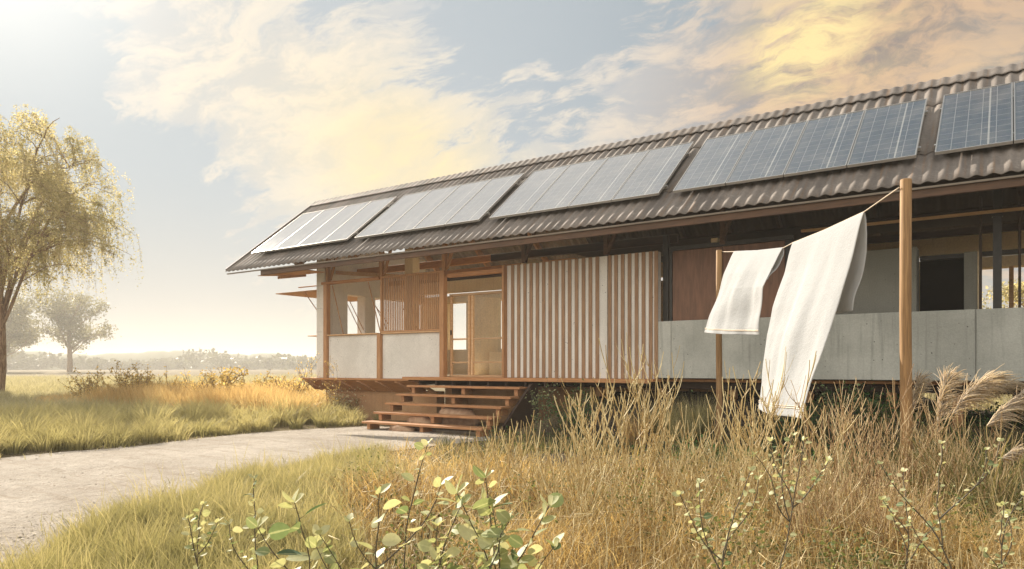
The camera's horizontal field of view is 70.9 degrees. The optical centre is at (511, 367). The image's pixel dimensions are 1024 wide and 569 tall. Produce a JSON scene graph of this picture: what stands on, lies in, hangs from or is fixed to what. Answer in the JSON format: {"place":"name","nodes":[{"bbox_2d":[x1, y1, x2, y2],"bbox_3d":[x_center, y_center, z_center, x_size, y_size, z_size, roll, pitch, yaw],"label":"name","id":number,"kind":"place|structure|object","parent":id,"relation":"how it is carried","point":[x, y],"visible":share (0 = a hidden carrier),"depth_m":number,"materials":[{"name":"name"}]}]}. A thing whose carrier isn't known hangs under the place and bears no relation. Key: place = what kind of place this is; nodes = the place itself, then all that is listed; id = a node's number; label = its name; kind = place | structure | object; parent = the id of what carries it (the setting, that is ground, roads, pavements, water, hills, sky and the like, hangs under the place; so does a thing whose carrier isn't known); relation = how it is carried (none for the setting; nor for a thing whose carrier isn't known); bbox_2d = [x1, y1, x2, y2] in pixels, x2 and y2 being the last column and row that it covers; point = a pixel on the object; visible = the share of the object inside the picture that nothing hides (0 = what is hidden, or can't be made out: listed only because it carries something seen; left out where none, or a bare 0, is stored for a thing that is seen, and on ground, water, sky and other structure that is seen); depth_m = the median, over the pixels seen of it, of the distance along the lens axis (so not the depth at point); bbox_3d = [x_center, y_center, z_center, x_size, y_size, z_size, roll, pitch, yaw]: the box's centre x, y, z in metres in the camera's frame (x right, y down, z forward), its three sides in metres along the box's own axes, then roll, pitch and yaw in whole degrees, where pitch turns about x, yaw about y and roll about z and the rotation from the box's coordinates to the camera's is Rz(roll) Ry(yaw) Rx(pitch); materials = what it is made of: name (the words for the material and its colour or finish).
{"place":"outdoors","nodes":[
{"label":"outdoors","id":0,"kind":"place"},
{"bbox_2d":[7,350,314,369],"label":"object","id":1,"kind":"structure","parent":0,"point":[145,356],"depth_m":355.85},
{"bbox_2d":[30,377,332,418],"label":"golden grass","id":2,"kind":"structure","parent":0,"point":[247,393],"depth_m":17.72,"materials":[{"name":"yellow plant"}]},
{"bbox_2d":[0,390,382,454],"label":"tussock grass","id":3,"kind":"structure","parent":0,"point":[46,428],"depth_m":13.30,"materials":[{"name":"yellow plant"}]},
{"bbox_2d":[0,425,428,568],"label":"verge grass","id":4,"kind":"structure","parent":0,"point":[133,535],"depth_m":4.43,"materials":[{"name":"green plant"}]},
{"bbox_2d":[0,426,506,565],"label":"path","id":5,"kind":"structure","parent":0,"point":[112,462],"depth_m":8.86,"materials":[{"name":"beige gravel"}]},
{"bbox_2d":[0,0,1023,356],"label":"sky","id":6,"kind":"structure","parent":0,"point":[226,120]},
{"bbox_2d":[1,369,1023,568],"bbox_3d":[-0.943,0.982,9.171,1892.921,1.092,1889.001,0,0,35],"label":"ground","id":7,"kind":"structure","parent":0,"point":[685,394],"depth_m":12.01,"materials":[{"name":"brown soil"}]},
{"bbox_2d":[6,329,44,356],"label":"tree","id":8,"kind":"object","parent":7,"relation":"on","point":[29,344],"visible":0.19,"depth_m":182.45,"materials":[{"name":"beige plant"}]},
{"bbox_2d":[4,287,52,372],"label":"tree","id":9,"kind":"object","parent":7,"relation":"on","point":[16,323],"visible":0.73,"depth_m":157.78,"materials":[{"name":"green plant"}]},
{"bbox_2d":[0,101,143,391],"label":"weeping tree","id":10,"kind":"object","parent":7,"relation":"on","point":[47,185],"visible":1,"depth_m":29.78,"materials":[{"name":"green plant"}]},
{"bbox_2d":[28,285,121,371],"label":"tree","id":11,"kind":"object","parent":7,"relation":"on","point":[67,322],"visible":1,"depth_m":161.03,"materials":[{"name":"green plant"}]},
{"bbox_2d":[58,364,105,398],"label":"bush","id":12,"kind":"object","parent":7,"relation":"on","point":[90,381],"visible":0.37,"depth_m":21.24,"materials":[{"name":"brown plant"}]},
{"bbox_2d":[106,360,160,392],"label":"bush","id":13,"kind":"object","parent":7,"relation":"on","point":[139,378],"visible":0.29,"depth_m":20.31,"materials":[{"name":"brown plant"}]},
{"bbox_2d":[0,372,320,415],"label":"meadow grass","id":14,"kind":"structure","parent":7,"relation":"on","point":[49,385],"depth_m":38.52,"materials":[{"name":"yellow plant"}]},
{"bbox_2d":[7,348,316,369],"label":"woodland","id":15,"kind":"object","parent":7,"relation":"on","point":[216,360],"visible":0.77,"depth_m":307.62,"materials":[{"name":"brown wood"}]},
{"bbox_2d":[154,366,209,388],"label":"bush","id":16,"kind":"object","parent":7,"relation":"on","point":[184,380],"visible":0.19,"depth_m":20.48,"materials":[{"name":"orange plant"}]},
{"bbox_2d":[181,501,223,568],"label":"leafy plant","id":17,"kind":"object","parent":7,"relation":"on","point":[205,513],"visible":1,"depth_m":3.34,"materials":[{"name":"green plant"}]},
{"bbox_2d":[182,367,227,393],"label":"bush","id":18,"kind":"object","parent":7,"relation":"on","point":[201,383],"visible":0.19,"depth_m":19.48,"materials":[{"name":"yellow plant"}]},
{"bbox_2d":[200,366,259,391],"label":"bush","id":19,"kind":"object","parent":7,"relation":"on","point":[224,377],"visible":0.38,"depth_m":18.52,"materials":[{"name":"yellow plant"}]},
{"bbox_2d":[219,474,265,568],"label":"leafy plant","id":20,"kind":"object","parent":7,"relation":"on","point":[237,529],"visible":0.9,"depth_m":3.28,"materials":[{"name":"green plant"}]},
{"bbox_2d":[247,370,291,389],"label":"bush","id":21,"kind":"object","parent":7,"relation":"on","point":[284,377],"visible":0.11,"depth_m":19.00,"materials":[{"name":"yellow plant"}]},
{"bbox_2d":[246,489,326,568],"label":"leafy plant","id":22,"kind":"object","parent":7,"relation":"on","point":[279,530],"visible":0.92,"depth_m":2.73,"materials":[{"name":"green plant"}]},
{"bbox_2d":[263,367,314,397],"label":"bush","id":23,"kind":"object","parent":7,"relation":"on","point":[296,386],"visible":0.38,"depth_m":18.24,"materials":[{"name":"yellow plant"}]},
{"bbox_2d":[296,353,319,403],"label":"weed","id":24,"kind":"object","parent":7,"relation":"on","point":[304,381],"visible":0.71,"depth_m":17.60,"materials":[{"name":"brown plant"}]},
{"bbox_2d":[305,384,365,410],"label":"bush","id":25,"kind":"object","parent":7,"relation":"on","point":[339,401],"visible":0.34,"depth_m":17.36,"materials":[{"name":"brown plant"}]},
{"bbox_2d":[323,360,348,406],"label":"weed","id":26,"kind":"object","parent":7,"relation":"on","point":[332,383],"visible":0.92,"depth_m":16.89,"materials":[{"name":"brown plant"}]},
{"bbox_2d":[305,475,452,568],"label":"leafy plant","id":27,"kind":"object","parent":7,"relation":"on","point":[388,539],"visible":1,"depth_m":2.67,"materials":[{"name":"green plant"}]},
{"bbox_2d":[344,438,432,568],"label":"leafy plant","id":28,"kind":"object","parent":7,"relation":"on","point":[407,476],"visible":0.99,"depth_m":2.98,"materials":[{"name":"green plant"}]},
{"bbox_2d":[388,425,415,431],"bbox_3d":[-2.104,1.219,13.745,0.712,0.265,0.376,0,0,35],"label":"rock","id":29,"kind":"object","parent":7,"relation":"on","point":[399,428],"visible":0.48,"depth_m":13.58,"materials":[{"name":"stone"}]},
{"bbox_2d":[407,416,433,430],"bbox_3d":[-1.776,1.123,13.895,0.630,0.407,0.297,0,0,35],"label":"rock","id":30,"kind":"object","parent":7,"relation":"on","point":[418,419],"visible":0.41,"depth_m":13.79,"materials":[{"name":"stone"}]},
{"bbox_2d":[417,491,471,568],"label":"leafy plant","id":31,"kind":"object","parent":7,"relation":"on","point":[424,545],"visible":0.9,"depth_m":2.57,"materials":[{"name":"green plant"}]},
{"bbox_2d":[362,384,537,436],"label":"wooden steps","id":32,"kind":"structure","parent":7,"relation":"on","point":[522,410],"depth_m":13.66,"materials":[{"name":"brown wood"}]},
{"bbox_2d":[439,407,479,430],"bbox_3d":[-1.028,0.991,13.806,0.992,0.446,0.428,0,0,35],"label":"rock","id":33,"kind":"object","parent":7,"relation":"on","point":[460,421],"visible":0.6,"depth_m":13.64,"materials":[{"name":"stone"}]},
{"bbox_2d":[417,509,518,568],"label":"leafy plant","id":34,"kind":"object","parent":7,"relation":"on","point":[503,516],"visible":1,"depth_m":2.45,"materials":[{"name":"green plant"}]},
{"bbox_2d":[449,452,490,514],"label":"broom shrub","id":35,"kind":"object","parent":7,"relation":"on","point":[473,484],"visible":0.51,"depth_m":5.55,"materials":[{"name":"plant"}]},
{"bbox_2d":[436,475,512,568],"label":"leafy plant","id":36,"kind":"object","parent":7,"relation":"on","point":[467,531],"visible":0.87,"depth_m":2.52,"materials":[{"name":"green plant"}]},
{"bbox_2d":[470,410,544,492],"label":"broom shrub","id":37,"kind":"object","parent":7,"relation":"on","point":[508,448],"visible":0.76,"depth_m":6.62,"materials":[{"name":"plant"}]},
{"bbox_2d":[473,465,564,568],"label":"leafy plant","id":38,"kind":"object","parent":7,"relation":"on","point":[556,499],"visible":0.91,"depth_m":2.61,"materials":[{"name":"green plant"}]},
{"bbox_2d":[525,378,559,436],"bbox_3d":[0.556,0.684,12.365,0.684,1.084,0.542,0,0,-13],"label":"sapling","id":39,"kind":"object","parent":7,"relation":"on","point":[541,408],"visible":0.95,"depth_m":12.33,"materials":[{"name":"green plant"}]},
{"bbox_2d":[515,432,578,536],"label":"broom shrub","id":40,"kind":"object","parent":7,"relation":"on","point":[541,480],"visible":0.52,"depth_m":4.90,"materials":[{"name":"plant"}]},
{"bbox_2d":[547,378,596,435],"bbox_3d":[1.093,0.698,11.949,0.914,1.015,0.818,0,0,-30],"label":"sapling","id":41,"kind":"object","parent":7,"relation":"on","point":[586,410],"visible":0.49,"depth_m":11.95,"materials":[{"name":"green plant"}]},
{"bbox_2d":[530,405,635,548],"bbox_3d":[0.444,0.722,4.604,0.697,0.998,0.817,0,0,8],"label":"broom shrub","id":42,"kind":"object","parent":7,"relation":"on","point":[574,479],"visible":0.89,"depth_m":4.62,"materials":[{"name":"plant"}]},
{"bbox_2d":[554,374,634,500],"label":"broom shrub","id":43,"kind":"object","parent":7,"relation":"on","point":[604,436],"visible":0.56,"depth_m":6.24,"materials":[{"name":"plant"}]},
{"bbox_2d":[560,332,683,488],"bbox_3d":[1.089,0.450,6.891,1.270,1.553,1.085,0,0,-1],"label":"broom shrub","id":44,"kind":"object","parent":7,"relation":"on","point":[652,419],"visible":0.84,"depth_m":6.86,"materials":[{"name":"plant"}]},
{"bbox_2d":[225,61,1023,427],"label":"house","id":45,"kind":"structure","parent":7,"relation":"on","point":[569,259],"depth_m":13.07,"materials":[{"name":"brown wood"}]},
{"bbox_2d":[449,290,501,376],"bbox_3d":[-0.737,-0.686,15.225,1.500,1.798,0.085,0,0,35],"label":"sliding door","id":46,"kind":"structure","parent":45,"relation":"in","point":[470,338],"depth_m":15.33,"materials":[{"name":"brown wood"}]},
{"bbox_2d":[920,258,963,310],"bbox_3d":[6.942,-0.758,11.608,0.617,1.945,0.050,0,0,35],"label":"door","id":47,"kind":"structure","parent":45,"relation":"in","point":[941,281],"depth_m":11.58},
{"bbox_2d":[616,409,654,445],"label":"grass tuft","id":48,"kind":"object","parent":7,"relation":"on","point":[634,433],"visible":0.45,"depth_m":11.29,"materials":[{"name":"beige plant"}]},
{"bbox_2d":[605,446,677,546],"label":"broom shrub","id":49,"kind":"object","parent":7,"relation":"on","point":[647,487],"visible":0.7,"depth_m":4.68,"materials":[{"name":"plant"}]},
{"bbox_2d":[645,399,683,435],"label":"grass tuft","id":50,"kind":"object","parent":7,"relation":"on","point":[675,412],"visible":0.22,"depth_m":11.51,"materials":[{"name":"beige plant"}]},
{"bbox_2d":[634,403,711,487],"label":"broom shrub","id":51,"kind":"object","parent":7,"relation":"on","point":[669,446],"visible":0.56,"depth_m":6.94,"materials":[{"name":"plant"}]},
{"bbox_2d":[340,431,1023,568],"bbox_3d":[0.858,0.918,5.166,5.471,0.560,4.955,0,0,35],"label":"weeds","id":52,"kind":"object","parent":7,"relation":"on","point":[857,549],"visible":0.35,"depth_m":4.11,"materials":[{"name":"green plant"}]},
{"bbox_2d":[663,411,705,445],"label":"grass tuft","id":53,"kind":"object","parent":7,"relation":"on","point":[690,427],"visible":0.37,"depth_m":10.91,"materials":[{"name":"beige plant"}]},
{"bbox_2d":[675,392,715,438],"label":"grass tuft","id":54,"kind":"object","parent":7,"relation":"on","point":[698,410],"visible":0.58,"depth_m":11.20,"materials":[{"name":"beige plant"}]},
{"bbox_2d":[653,416,773,550],"bbox_3d":[1.212,0.729,4.504,0.749,0.915,0.639,0,0,-16],"label":"broom shrub","id":55,"kind":"object","parent":7,"relation":"on","point":[681,487],"visible":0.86,"depth_m":4.47,"materials":[{"name":"plant"}]},
{"bbox_2d":[672,466,762,568],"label":"leafy plant","id":56,"kind":"object","parent":7,"relation":"on","point":[707,515],"visible":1,"depth_m":3.11,"materials":[{"name":"green plant"}]},
{"bbox_2d":[716,250,722,447],"bbox_3d":[2.969,-0.087,10.300,0.095,3.175,0.089,0,0,35],"label":"clothesline pole","id":57,"kind":"object","parent":7,"relation":"on","point":[719,391],"visible":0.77,"depth_m":10.26,"materials":[{"name":"brown wood"}]},
{"bbox_2d":[722,187,899,251],"bbox_3d":[3.144,-1.517,8.200,0.011,0.285,4.211,0,0,-4],"label":"clothesline","id":58,"kind":"object","parent":57,"relation":"attached to","point":[840,222],"visible":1,"depth_m":6.80,"materials":[{"name":"beige fabric"}]},
{"bbox_2d":[704,247,783,334],"bbox_3d":[2.864,-0.977,9.042,0.475,1.212,1.521,0,0,-4],"label":"towel","id":59,"kind":"object","parent":58,"relation":"hanging from","point":[736,308],"visible":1,"depth_m":8.90,"materials":[{"name":"fabric"}]},
{"bbox_2d":[758,212,866,417],"bbox_3d":[2.905,-0.476,7.312,0.637,1.917,1.480,0,0,-4],"label":"towel","id":60,"kind":"object","parent":58,"relation":"hanging from","point":[820,282],"visible":0.95,"depth_m":7.05,"materials":[{"name":"fabric"}]},
{"bbox_2d":[695,394,759,491],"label":"broom shrub","id":61,"kind":"object","parent":7,"relation":"on","point":[713,452],"visible":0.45,"depth_m":6.43,"materials":[{"name":"plant"}]},
{"bbox_2d":[492,388,1023,538],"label":"ground cover","id":62,"kind":"object","parent":7,"relation":"on","point":[978,420],"visible":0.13,"depth_m":10.26,"materials":[{"name":"brown plant"}]},
{"bbox_2d":[724,423,797,535],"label":"broom shrub","id":63,"kind":"object","parent":7,"relation":"on","point":[762,467],"visible":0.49,"depth_m":4.89,"materials":[{"name":"plant"}]},
{"bbox_2d":[706,347,867,515],"bbox_3d":[2.048,0.520,5.410,1.112,1.359,0.949,0,0,18],"label":"broom shrub","id":64,"kind":"object","parent":7,"relation":"on","point":[771,413],"visible":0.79,"depth_m":5.41,"materials":[{"name":"plant"}]},
{"bbox_2d":[748,432,831,568],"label":"leafy plant","id":65,"kind":"object","parent":7,"relation":"on","point":[800,492],"visible":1,"depth_m":3.34,"materials":[{"name":"green plant"}]},
{"bbox_2d":[781,401,827,434],"bbox_3d":[4.290,0.715,10.614,0.849,0.645,0.663,0,0,35],"label":"sapling","id":66,"kind":"object","parent":7,"relation":"on","point":[813,419],"visible":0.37,"depth_m":10.54,"materials":[{"name":"brown plant"}]},
{"bbox_2d":[743,435,879,556],"bbox_3d":[1.772,0.776,4.229,0.592,0.784,0.789,0,0,-14],"label":"broom shrub","id":67,"kind":"object","parent":7,"relation":"on","point":[802,504],"visible":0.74,"depth_m":4.27,"materials":[{"name":"beige plant"}]},
{"bbox_2d":[798,425,868,529],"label":"broom shrub","id":68,"kind":"object","parent":7,"relation":"on","point":[831,473],"visible":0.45,"depth_m":4.94,"materials":[{"name":"plant"}]},
{"bbox_2d":[811,382,864,446],"bbox_3d":[4.496,0.679,9.873,0.637,0.960,0.574,0,0,35],"label":"sapling","id":69,"kind":"object","parent":7,"relation":"on","point":[830,392],"visible":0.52,"depth_m":9.86,"materials":[{"name":"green plant"}]},
{"bbox_2d":[781,364,951,517],"bbox_3d":[2.643,0.587,5.252,1.234,1.226,0.926,0,0,9],"label":"broom shrub","id":70,"kind":"object","parent":7,"relation":"on","point":[861,449],"visible":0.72,"depth_m":5.24,"materials":[{"name":"brown plant"}]},
{"bbox_2d":[841,379,899,434],"bbox_3d":[5.185,0.579,10.319,0.690,0.808,0.895,0,0,-14],"label":"sapling","id":71,"kind":"object","parent":7,"relation":"on","point":[875,402],"visible":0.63,"depth_m":10.18,"materials":[{"name":"green plant"}]},
{"bbox_2d":[813,445,948,564],"bbox_3d":[2.084,0.798,4.131,0.717,0.713,0.538,0,0,11],"label":"broom shrub","id":72,"kind":"object","parent":7,"relation":"on","point":[880,513],"visible":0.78,"depth_m":4.07,"materials":[{"name":"beige plant"}]},
{"bbox_2d":[899,178,912,486],"bbox_3d":[3.344,-0.046,6.100,0.101,3.093,0.096,0,0,35],"label":"clothesline pole","id":73,"kind":"object","parent":7,"relation":"on","point":[905,307],"visible":0.74,"depth_m":6.06,"materials":[{"name":"brown wood"}]},
{"bbox_2d":[878,468,938,568],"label":"leafy plant","id":74,"kind":"object","parent":7,"relation":"on","point":[891,516],"visible":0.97,"depth_m":3.55,"materials":[{"name":"green plant"}]},
{"bbox_2d":[853,369,983,488],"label":"plume grass","id":75,"kind":"object","parent":7,"relation":"on","point":[920,381],"depth_m":6.78,"materials":[{"name":"plant"}]},
{"bbox_2d":[839,388,999,515],"bbox_3d":[2.940,0.670,5.296,0.797,1.055,1.062,0,0,-16],"label":"broom shrub","id":76,"kind":"object","parent":7,"relation":"on","point":[920,453],"visible":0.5,"depth_m":5.14,"materials":[{"name":"brown plant"}]},
{"bbox_2d":[846,363,1022,506],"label":"plume grass","id":77,"kind":"object","parent":7,"relation":"on","point":[978,388],"depth_m":5.31,"materials":[{"name":"plant"}]},
{"bbox_2d":[877,438,1003,568],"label":"leafy plant","id":78,"kind":"object","parent":7,"relation":"on","point":[990,463],"visible":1,"depth_m":3.00,"materials":[{"name":"green plant"}]},
{"bbox_2d":[865,413,1023,543],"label":"plume grass","id":79,"kind":"object","parent":7,"relation":"on","point":[1009,456],"depth_m":4.68,"materials":[{"name":"plant"}]},
{"bbox_2d":[879,384,1023,512],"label":"plume grass","id":80,"kind":"object","parent":7,"relation":"on","point":[1016,402],"depth_m":5.19,"materials":[{"name":"plant"}]},
{"bbox_2d":[890,363,1023,502],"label":"plume grass","id":81,"kind":"object","parent":7,"relation":"on","point":[1011,385],"depth_m":5.51,"materials":[{"name":"plant"}]},
{"bbox_2d":[900,413,1023,519],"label":"broom shrub","id":82,"kind":"object","parent":7,"relation":"on","point":[982,469],"visible":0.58,"depth_m":4.85,"materials":[{"name":"brown plant"}]},
{"bbox_2d":[979,491,1023,568],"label":"leafy plant","id":83,"kind":"object","parent":7,"relation":"on","point":[1005,512],"visible":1,"depth_m":3.33,"materials":[{"name":"green plant"}]},
{"bbox_2d":[982,278,1023,308],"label":"tree","id":84,"kind":"object","parent":7,"relation":"on","point":[1005,294],"visible":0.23,"depth_m":30.05,"materials":[{"name":"yellow plant"}]},
{"bbox_2d":[297,427,1023,568],"bbox_3d":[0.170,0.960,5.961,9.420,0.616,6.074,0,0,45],"label":"straw grass","id":85,"kind":"structure","parent":0,"point":[629,537],"depth_m":4.43,"materials":[{"name":"beige plant"}]},
{"bbox_2d":[912,393,1011,411],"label":"back grass","id":86,"kind":"structure","parent":0,"point":[930,396],"depth_m":16.23,"materials":[{"name":"beige plant"}]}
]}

